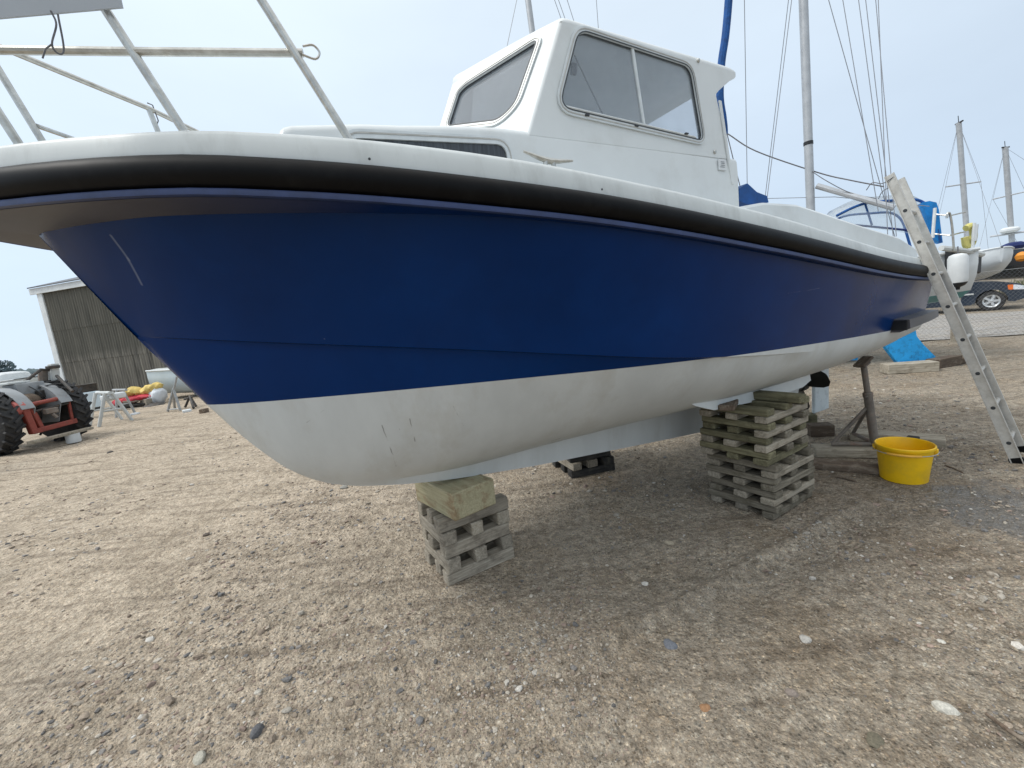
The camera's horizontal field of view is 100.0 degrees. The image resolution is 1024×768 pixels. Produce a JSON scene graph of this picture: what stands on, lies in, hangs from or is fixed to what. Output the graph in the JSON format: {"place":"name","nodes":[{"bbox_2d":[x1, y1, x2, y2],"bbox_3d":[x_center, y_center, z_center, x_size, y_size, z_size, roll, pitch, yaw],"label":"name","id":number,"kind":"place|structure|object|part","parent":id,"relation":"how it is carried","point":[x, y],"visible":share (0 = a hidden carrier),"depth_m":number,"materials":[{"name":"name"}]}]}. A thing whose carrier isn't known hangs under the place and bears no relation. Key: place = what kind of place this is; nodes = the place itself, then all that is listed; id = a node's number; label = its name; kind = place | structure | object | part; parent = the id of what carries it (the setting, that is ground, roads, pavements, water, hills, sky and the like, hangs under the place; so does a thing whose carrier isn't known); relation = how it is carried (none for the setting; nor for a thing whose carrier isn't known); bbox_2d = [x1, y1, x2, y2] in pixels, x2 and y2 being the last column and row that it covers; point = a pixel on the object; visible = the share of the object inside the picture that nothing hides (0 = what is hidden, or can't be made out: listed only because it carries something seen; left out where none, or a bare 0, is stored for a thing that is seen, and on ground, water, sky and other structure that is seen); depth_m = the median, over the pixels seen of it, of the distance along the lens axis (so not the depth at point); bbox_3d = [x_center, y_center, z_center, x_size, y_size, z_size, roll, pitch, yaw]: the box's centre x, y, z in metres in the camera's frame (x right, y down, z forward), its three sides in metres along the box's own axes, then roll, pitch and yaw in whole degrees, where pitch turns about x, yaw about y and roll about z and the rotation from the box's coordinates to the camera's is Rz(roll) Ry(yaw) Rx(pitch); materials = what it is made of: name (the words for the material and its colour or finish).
{"place":"outdoors","nodes":[
{"label":"outdoors","id":0,"kind":"place"},
{"bbox_2d":[0,360,16,372],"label":"shore tree","id":1,"kind":"object","parent":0,"point":[6,365],"visible":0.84,"depth_m":69.37,"materials":[{"name":"green plant"}]},
{"bbox_2d":[16,368,37,373],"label":"wooded shore","id":2,"kind":"structure","parent":0,"point":[32,371],"depth_m":415.03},
{"bbox_2d":[75,383,100,409],"bbox_3d":[-13.508,0.427,13.677,0.570,0.850,0.570,-6,8,0],"label":"oil drum","id":3,"kind":"object","parent":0,"point":[90,387],"visible":0.35,"depth_m":13.53,"materials":[{"name":"metal"}]},
{"bbox_2d":[0,279,1023,767],"bbox_3d":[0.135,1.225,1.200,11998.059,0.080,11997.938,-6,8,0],"label":"ground","id":4,"kind":"structure","parent":0,"point":[736,605],"depth_m":2.14,"materials":[{"name":"beige gravel"}]},
{"bbox_2d":[0,371,48,387],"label":"beached boat","id":5,"kind":"object","parent":4,"relation":"on","point":[11,376],"visible":0.41,"depth_m":20.68,"materials":[{"name":"white paint"}]},
{"bbox_2d":[0,379,93,455],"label":"tractor","id":6,"kind":"object","parent":4,"relation":"on","point":[56,410],"visible":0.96,"depth_m":8.00,"materials":[{"name":"rubber"}]},
{"bbox_2d":[4,363,73,397],"bbox_3d":[-9.158,0.131,8.343,0.978,0.991,0.912,2,12,45],"label":"loader frame","id":7,"kind":"object","parent":6,"relation":"on","point":[51,372],"visible":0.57,"depth_m":8.42,"materials":[{"name":"grey metal"}]},
{"bbox_2d":[65,433,81,443],"bbox_3d":[-8.378,1.033,8.196,0.220,0.165,0.220,-6,8,0],"label":"plastic tub","id":8,"kind":"object","parent":4,"relation":"on","point":[73,438],"visible":0.84,"depth_m":8.12,"materials":[{"name":"white paint"}]},
{"bbox_2d":[83,391,100,407],"bbox_3d":[-11.542,0.438,11.719,0.364,0.420,0.444,-1,10,33],"label":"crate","id":9,"kind":"object","parent":4,"relation":"on","point":[90,397],"visible":0.2,"depth_m":11.70,"materials":[{"name":"white plastic"}]},
{"bbox_2d":[27,277,166,395],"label":"shed","id":10,"kind":"structure","parent":4,"relation":"on","point":[92,338],"depth_m":19.18,"materials":[{"name":"grey wood"}]},
{"bbox_2d":[89,391,133,426],"bbox_3d":[-9.675,0.559,10.258,0.980,0.789,0.665,-1,10,33],"label":"trestle","id":11,"kind":"object","parent":4,"relation":"on","point":[102,409],"visible":0.91,"depth_m":10.21,"materials":[{"name":"white paint"}]},
{"bbox_2d":[100,395,114,400],"bbox_3d":[-9.605,0.328,10.224,0.200,0.140,0.280,-1,10,33],"label":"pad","id":12,"kind":"object","parent":11,"relation":"on","point":[107,398],"visible":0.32,"depth_m":10.13,"materials":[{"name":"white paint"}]},
{"bbox_2d":[108,392,125,398],"bbox_3d":[-9.394,0.272,10.219,0.200,0.140,0.280,-1,10,33],"label":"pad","id":13,"kind":"object","parent":11,"relation":"on","point":[120,394],"visible":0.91,"depth_m":10.18,"materials":[{"name":"white paint"}]},
{"bbox_2d":[112,389,135,417],"bbox_3d":[-10.249,0.487,11.302,0.932,0.736,0.425,-5,9,11],"label":"trestle","id":14,"kind":"object","parent":4,"relation":"on","point":[128,401],"visible":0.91,"depth_m":11.34,"materials":[{"name":"metal"}]},
{"bbox_2d":[108,398,152,411],"bbox_3d":[-11.932,0.736,13.191,1.646,0.424,0.940,-10,9,-23],"label":"board stack","id":15,"kind":"object","parent":4,"relation":"on","point":[141,403],"visible":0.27,"depth_m":13.12,"materials":[{"name":"grey wood"}]},
{"bbox_2d":[119,386,141,398],"bbox_3d":[-11.858,0.265,13.341,0.713,0.379,0.516,-6,8,0],"label":"tarpaulin","id":16,"kind":"object","parent":15,"relation":"on","point":[132,390],"visible":0.51,"depth_m":13.20,"materials":[{"name":"yellow fabric"}]},
{"bbox_2d":[119,394,150,403],"bbox_3d":[-11.756,0.480,13.322,1.256,0.279,0.417,-6,8,0],"label":"folded sail","id":17,"kind":"object","parent":15,"relation":"on","point":[138,397],"visible":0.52,"depth_m":13.18,"materials":[{"name":"red fabric"}]},
{"bbox_2d":[135,382,163,394],"bbox_3d":[-11.407,0.189,13.485,0.797,0.440,0.593,-6,8,0],"label":"tarpaulin","id":18,"kind":"object","parent":15,"relation":"on","point":[146,389],"visible":0.65,"depth_m":13.30,"materials":[{"name":"yellow plastic"}]},
{"bbox_2d":[142,402,164,407],"bbox_3d":[-10.940,0.711,13.117,0.878,0.287,0.438,-6,8,0],"label":"board","id":19,"kind":"object","parent":4,"relation":"on","point":[153,404],"visible":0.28,"depth_m":12.99,"materials":[{"name":"wood"}]},
{"bbox_2d":[147,388,167,402],"bbox_3d":[-11.134,0.402,13.494,0.415,0.611,0.596,-6,8,0],"label":"buoy","id":20,"kind":"object","parent":4,"relation":"on","point":[159,395],"visible":0.84,"depth_m":13.34,"materials":[{"name":"white plastic"}]},
{"bbox_2d":[145,368,195,394],"bbox_3d":[-10.554,-0.199,14.754,2.959,1.080,1.574,-6,8,0],"label":"dinghy","id":21,"kind":"object","parent":4,"relation":"on","point":[166,377],"visible":0.15,"depth_m":14.03,"materials":[{"name":"white paint"}]},
{"bbox_2d":[167,376,181,411],"bbox_3d":[-8.993,0.265,11.275,0.851,0.906,0.323,0,11,38],"label":"tripod stand","id":22,"kind":"object","parent":4,"relation":"on","point":[173,394],"visible":0.97,"depth_m":11.13,"materials":[{"name":"metal"}]},
{"bbox_2d":[184,395,196,408],"bbox_3d":[-8.602,0.475,11.539,0.695,0.334,0.231,0,11,37],"label":"tripod stand","id":23,"kind":"object","parent":4,"relation":"on","point":[192,401],"visible":1,"depth_m":11.60,"materials":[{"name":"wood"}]},
{"bbox_2d":[192,750,205,765],"bbox_3d":[-1.099,1.315,1.506,0.053,0.033,0.047,-6,8,0],"label":"stone","id":24,"kind":"object","parent":4,"relation":"on","point":[199,758],"visible":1,"depth_m":1.50,"materials":[{"name":"white stone"}]},
{"bbox_2d":[199,408,208,413],"bbox_3d":[-7.388,0.641,10.296,0.121,0.100,0.170,-6,9,5],"label":"offcut","id":25,"kind":"object","parent":4,"relation":"on","point":[204,410],"visible":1,"depth_m":10.23,"materials":[{"name":"brown wood"}]},
{"bbox_2d":[250,723,263,739],"bbox_3d":[-0.943,1.288,1.588,0.041,0.051,0.058,-6,8,0],"label":"stone","id":26,"kind":"object","parent":4,"relation":"on","point":[256,731],"visible":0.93,"depth_m":1.57,"materials":[{"name":"grey stone"}]},
{"bbox_2d":[281,706,291,713],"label":"stone","id":27,"kind":"object","parent":4,"relation":"on","point":[286,710],"visible":1,"depth_m":1.66,"materials":[{"name":"white stone"}]},
{"bbox_2d":[424,533,514,585],"bbox_3d":[-0.258,0.984,2.587,0.443,0.155,0.370,-11,10,-31],"label":"pallet","id":28,"kind":"object","parent":4,"relation":"on","point":[470,563],"visible":0.66,"depth_m":2.45,"materials":[{"name":"grey wood"}]},
{"bbox_2d":[417,493,509,559],"bbox_3d":[-0.292,0.793,2.558,0.437,0.233,0.381,-12,10,-32],"label":"pallet","id":29,"kind":"object","parent":28,"relation":"on","point":[449,537],"visible":0.72,"depth_m":2.42,"materials":[{"name":"grey wood"}]},
{"bbox_2d":[415,474,495,520],"bbox_3d":[-0.337,0.612,2.485,0.274,0.151,0.438,-13,11,-38],"label":"timber block","id":30,"kind":"object","parent":29,"relation":"on","point":[457,499],"depth_m":2.34,"materials":[{"name":"beige wood"}]},
{"bbox_2d":[507,0,598,44],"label":"sailing yacht","id":31,"kind":"object","parent":4,"relation":"on","point":[529,11],"visible":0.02,"depth_m":9.84,"materials":[{"name":"white paint"}]},
{"bbox_2d":[552,455,614,477],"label":"pallet","id":32,"kind":"object","parent":4,"relation":"on","point":[589,467],"visible":0.56,"depth_m":3.72,"materials":[{"name":"black wood"}]},
{"bbox_2d":[567,451,610,462],"bbox_3d":[0.606,0.564,3.895,0.417,0.135,0.471,-9,9,-17],"label":"plank","id":33,"kind":"object","parent":32,"relation":"on","point":[593,456],"visible":0.09,"depth_m":3.71,"materials":[{"name":"black wood"}]},
{"bbox_2d":[664,540,673,544],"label":"stone","id":34,"kind":"object","parent":4,"relation":"on","point":[667,542],"visible":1,"depth_m":2.52,"materials":[{"name":"grey stone"}]},
{"bbox_2d":[663,638,677,649],"bbox_3d":[0.659,1.084,1.786,0.051,0.025,0.061,-6,8,0],"label":"stone","id":35,"kind":"object","parent":4,"relation":"on","point":[669,644],"visible":1,"depth_m":1.78,"materials":[{"name":"grey stone"}]},
{"bbox_2d":[500,520,843,696],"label":"pale pebbles","id":36,"kind":"object","parent":4,"relation":"on","point":[534,672],"visible":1,"depth_m":1.85,"materials":[{"name":"stone"}]},
{"bbox_2d":[699,704,710,711],"bbox_3d":[0.662,1.110,1.470,0.038,0.018,0.034,-6,8,0],"label":"stone","id":37,"kind":"object","parent":4,"relation":"on","point":[705,707],"visible":1,"depth_m":1.47,"materials":[{"name":"orange stone"}]},
{"bbox_2d":[709,485,814,519],"bbox_3d":[1.712,0.746,2.955,0.503,0.088,0.456,-11,10,-31],"label":"pallet","id":38,"kind":"object","parent":4,"relation":"on","point":[752,501],"visible":0.59,"depth_m":2.81,"materials":[{"name":"grey wood"}]},
{"bbox_2d":[709,472,814,506],"bbox_3d":[1.706,0.659,2.937,0.503,0.087,0.458,-11,10,-31],"label":"pallet","id":39,"kind":"object","parent":38,"relation":"on","point":[776,498],"visible":0.59,"depth_m":2.78,"materials":[{"name":"grey wood"}]},
{"bbox_2d":[706,456,814,492],"bbox_3d":[1.688,0.572,2.935,0.508,0.087,0.465,-11,10,-30],"label":"pallet","id":40,"kind":"object","parent":39,"relation":"on","point":[767,484],"visible":0.57,"depth_m":2.79,"materials":[{"name":"grey wood"}]},
{"bbox_2d":[707,444,813,479],"bbox_3d":[1.681,0.485,2.914,0.490,0.087,0.460,-11,10,-31],"label":"pallet","id":41,"kind":"object","parent":40,"relation":"on","point":[786,465],"visible":0.55,"depth_m":2.76,"materials":[{"name":"grey wood"}]},
{"bbox_2d":[700,435,807,466],"bbox_3d":[1.630,0.403,2.900,0.511,0.088,0.468,-12,10,-31],"label":"pallet","id":42,"kind":"object","parent":41,"relation":"on","point":[769,458],"visible":0.63,"depth_m":2.74,"materials":[{"name":"wood"}]},
{"bbox_2d":[700,422,807,453],"bbox_3d":[1.612,0.318,2.881,0.511,0.088,0.463,-11,10,-31],"label":"pallet","id":43,"kind":"object","parent":42,"relation":"on","point":[762,445],"visible":0.65,"depth_m":2.73,"materials":[{"name":"wood"}]},
{"bbox_2d":[702,409,808,438],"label":"pallet","id":44,"kind":"object","parent":43,"relation":"on","point":[764,431],"visible":0.61,"depth_m":2.72,"materials":[{"name":"wood"}]},
{"bbox_2d":[699,396,808,423],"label":"pallet","id":45,"kind":"object","parent":44,"relation":"on","point":[764,412],"visible":0.58,"depth_m":2.68,"materials":[{"name":"wood"}]},
{"bbox_2d":[718,399,738,410],"bbox_3d":[1.361,0.129,2.699,0.092,0.036,0.200,0,10,34],"label":"shim board","id":46,"kind":"object","parent":45,"relation":"on","point":[730,405],"visible":0.82,"depth_m":2.63,"materials":[{"name":"brown wood"}]},
{"bbox_2d":[753,390,805,403],"bbox_3d":[1.686,0.079,2.744,0.081,0.051,0.320,-12,10,-31],"label":"shim board","id":47,"kind":"object","parent":45,"relation":"on","point":[788,397],"visible":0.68,"depth_m":2.69,"materials":[{"name":"wood"}]},
{"bbox_2d":[784,688,798,696],"bbox_3d":[0.975,1.079,1.498,0.040,0.024,0.030,-6,8,0],"label":"stone","id":48,"kind":"object","parent":4,"relation":"on","point":[790,692],"visible":1,"depth_m":1.49,"materials":[{"name":"grey stone"}]},
{"bbox_2d":[799,634,811,643],"bbox_3d":[1.197,1.042,1.753,0.046,0.027,0.049,-6,8,0],"label":"stone","id":49,"kind":"object","parent":4,"relation":"on","point":[805,639],"visible":1,"depth_m":1.74,"materials":[{"name":"white stone"}]},
{"bbox_2d":[806,412,816,422],"bbox_3d":[2.962,0.373,4.272,0.106,0.161,0.121,-3,9,23],"label":"timber block","id":50,"kind":"object","parent":4,"relation":"on","point":[812,417],"depth_m":4.21,"materials":[{"name":"wood"}]},
{"bbox_2d":[0,0,938,485],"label":"motor boat","id":51,"kind":"object","parent":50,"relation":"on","point":[544,244],"visible":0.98,"depth_m":1.77,"materials":[{"name":"blue paint"}]},
{"bbox_2d":[0,0,123,58],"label":"hanging board","id":52,"kind":"object","parent":51,"relation":"hanging from","point":[10,9],"visible":1,"depth_m":1.12,"materials":[{"name":"grey"}]},
{"bbox_3d":[-0.294,-0.867,1.645,0.690,0.201,0.022,-11,10,-28],"label":"window frame","id":53,"kind":"part","parent":51,"relation":"part of","materials":[{"name":"metal"}]},
{"bbox_3d":[0.611,-1.442,2.100,0.975,0.433,0.034,-11,10,-28],"label":"window frame","id":54,"kind":"part","parent":51,"relation":"part of","materials":[{"name":"metal"}]},
{"bbox_2d":[738,183,767,206],"bbox_3d":[1.479,-1.209,2.819,0.321,0.132,0.220,-11,10,-28],"label":"folded canvas","id":55,"kind":"object","parent":51,"relation":"on","point":[748,194],"visible":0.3,"depth_m":2.71,"materials":[{"name":"blue fabric"}]},
{"bbox_2d":[806,422,834,436],"bbox_3d":[2.922,0.433,4.075,0.196,0.111,0.131,-4,9,15],"label":"timber block","id":56,"kind":"object","parent":4,"relation":"on","point":[820,429],"depth_m":4.02,"materials":[{"name":"brown wood"}]},
{"bbox_2d":[810,444,876,457],"bbox_3d":[2.781,0.550,3.535,0.512,0.072,0.170,-3,9,21],"label":"plank","id":57,"kind":"object","parent":4,"relation":"on","point":[825,451],"visible":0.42,"depth_m":3.50,"materials":[{"name":"wood"}]},
{"bbox_2d":[830,356,878,446],"bbox_3d":[2.860,0.134,3.521,0.426,0.732,0.272,-11,10,-31],"label":"boat stand","id":58,"kind":"object","parent":57,"relation":"on","point":[868,409],"visible":0.91,"depth_m":3.44,"materials":[{"name":"grey metal"}]},
{"bbox_2d":[835,476,855,481],"bbox_3d":[2.406,0.684,3.102,0.014,0.018,0.128,-11,10,-28],"label":"stick","id":59,"kind":"object","parent":4,"relation":"on","point":[849,479],"visible":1,"depth_m":3.09,"materials":[{"name":"wood"}]},
{"bbox_2d":[813,458,878,474],"bbox_3d":[2.521,0.625,3.277,0.429,0.056,0.122,0,10,35],"label":"plank","id":60,"kind":"object","parent":4,"relation":"on","point":[848,466],"visible":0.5,"depth_m":3.23,"materials":[{"name":"wood"}]},
{"bbox_2d":[716,0,985,361],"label":"sailing yacht","id":61,"kind":"object","parent":4,"relation":"on","point":[910,347],"visible":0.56,"depth_m":6.63,"materials":[{"name":"white paint"}]},
{"bbox_2d":[827,195,942,245],"bbox_3d":[5.970,-2.609,7.020,1.308,0.908,1.364,-2,10,27],"label":"sprayhood","id":62,"kind":"object","parent":61,"relation":"attached to","point":[931,218],"visible":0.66,"depth_m":6.38,"materials":[{"name":"blue fabric"}]},
{"bbox_2d":[947,246,968,289],"bbox_3d":[6.261,-1.626,6.029,0.229,0.600,0.216,-6,8,0],"label":"fender","id":63,"kind":"object","parent":61,"relation":"hanging from","point":[958,267],"visible":0.89,"depth_m":5.96,"materials":[{"name":"white plastic"}]},
{"bbox_2d":[961,223,977,248],"bbox_3d":[6.772,-2.191,6.358,0.213,0.376,0.090,-6,8,0],"label":"lifebuoy","id":64,"kind":"object","parent":61,"relation":"on","point":[966,242],"visible":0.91,"depth_m":6.34,"materials":[{"name":"yellow plastic"}]},
{"bbox_2d":[971,223,978,247],"bbox_3d":[6.800,-2.144,6.315,0.085,0.437,0.056,-6,8,0],"label":"marker pole","id":65,"kind":"object","parent":61,"relation":"on","point":[974,235],"visible":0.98,"depth_m":6.29,"materials":[{"name":"white paint"}]},
{"bbox_2d":[866,731,884,748],"bbox_3d":[1.113,1.094,1.318,0.053,0.020,0.049,-6,8,0],"label":"stone","id":66,"kind":"object","parent":4,"relation":"on","point":[874,740],"visible":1,"depth_m":1.31,"materials":[{"name":"grey stone"}]},
{"bbox_2d":[850,428,945,447],"bbox_3d":[3.314,0.464,3.710,0.608,0.074,0.161,2,12,43],"label":"plank","id":67,"kind":"object","parent":4,"relation":"on","point":[939,441],"visible":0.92,"depth_m":3.66,"materials":[{"name":"wood"}]},
{"bbox_2d":[872,437,939,484],"bbox_3d":[2.740,0.540,3.001,0.341,0.256,0.342,-6,8,0],"label":"bucket","id":68,"kind":"object","parent":4,"relation":"on","point":[906,460],"visible":1,"depth_m":2.93,"materials":[{"name":"yellow plastic"}]},
{"bbox_2d":[880,360,939,373],"bbox_3d":[5.868,-0.249,6.348,0.621,0.141,0.221,-4,9,15],"label":"plank","id":69,"kind":"object","parent":4,"relation":"on","point":[910,367],"visible":1,"depth_m":6.27,"materials":[{"name":"beige wood"}]},
{"bbox_2d":[936,639,945,643],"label":"stone","id":70,"kind":"object","parent":4,"relation":"on","point":[941,641],"visible":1,"depth_m":1.67,"materials":[{"name":"white stone"}]},
{"bbox_2d":[926,355,962,368],"bbox_3d":[6.502,-0.336,6.462,0.521,0.141,0.181,-9,9,-18],"label":"plank","id":71,"kind":"object","parent":4,"relation":"on","point":[945,361],"visible":0.82,"depth_m":6.38,"materials":[{"name":"brown wood"}]},
{"bbox_2d":[866,172,1023,463],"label":"ladder","id":72,"kind":"object","parent":4,"relation":"on","point":[993,399],"visible":0.99,"depth_m":3.23,"materials":[{"name":"metal"}]},
{"bbox_2d":[931,700,960,715],"bbox_3d":[1.416,1.062,1.401,0.069,0.040,0.040,-2,10,27],"label":"stone","id":73,"kind":"object","parent":4,"relation":"on","point":[944,707],"visible":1,"depth_m":1.39,"materials":[{"name":"white stone"}]},
{"bbox_2d":[944,465,964,473],"bbox_3d":[3.155,0.608,3.056,0.022,0.018,0.172,-4,9,13],"label":"stick","id":74,"kind":"object","parent":4,"relation":"on","point":[960,471],"visible":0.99,"depth_m":3.05,"materials":[{"name":"wood"}]},
{"bbox_2d":[919,268,1023,341],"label":"chain link fence","id":75,"kind":"object","parent":4,"relation":"on","point":[952,338],"visible":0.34,"depth_m":8.42,"materials":[{"name":"metal"}]},
{"bbox_2d":[926,281,1023,310],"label":"parked car","id":76,"kind":"object","parent":4,"relation":"on","point":[985,300],"visible":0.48,"depth_m":13.81,"materials":[{"name":"black paint"}]},
{"bbox_2d":[938,116,1014,279],"bbox_3d":[17.327,-6.579,16.588,2.054,7.030,3.944,-4,9,14],"label":"sailing yacht","id":77,"kind":"object","parent":4,"relation":"on","point":[995,259],"visible":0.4,"depth_m":15.91,"materials":[{"name":"white paint"}]},
{"bbox_2d":[974,141,1023,280],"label":"sailing yacht","id":78,"kind":"object","parent":4,"relation":"on","point":[1010,230],"visible":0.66,"depth_m":18.23,"materials":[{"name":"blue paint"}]},
{"bbox_2d":[1014,252,1023,261],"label":"buoy","id":79,"kind":"object","parent":78,"relation":"on","point":[1019,256],"visible":1,"depth_m":17.22,"materials":[{"name":"orange plastic"}]},
{"bbox_2d":[985,712,1023,741],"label":"stick","id":80,"kind":"object","parent":4,"relation":"on","point":[1003,726],"visible":1,"depth_m":1.31,"materials":[{"name":"brown wood"}]},
{"bbox_2d":[0,0,1023,369],"label":"sky","id":81,"kind":"structure","parent":0,"point":[380,62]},
{"bbox_2d":[916,311,1023,340],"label":"gravel road","id":82,"kind":"structure","parent":0,"point":[978,331],"depth_m":10.10,"materials":[{"name":"grey gravel"}]},
{"bbox_2d":[999,277,1023,291],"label":"verge grass","id":83,"kind":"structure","parent":0,"point":[1018,281],"depth_m":17.64,"materials":[{"name":"green plant"}]}
]}

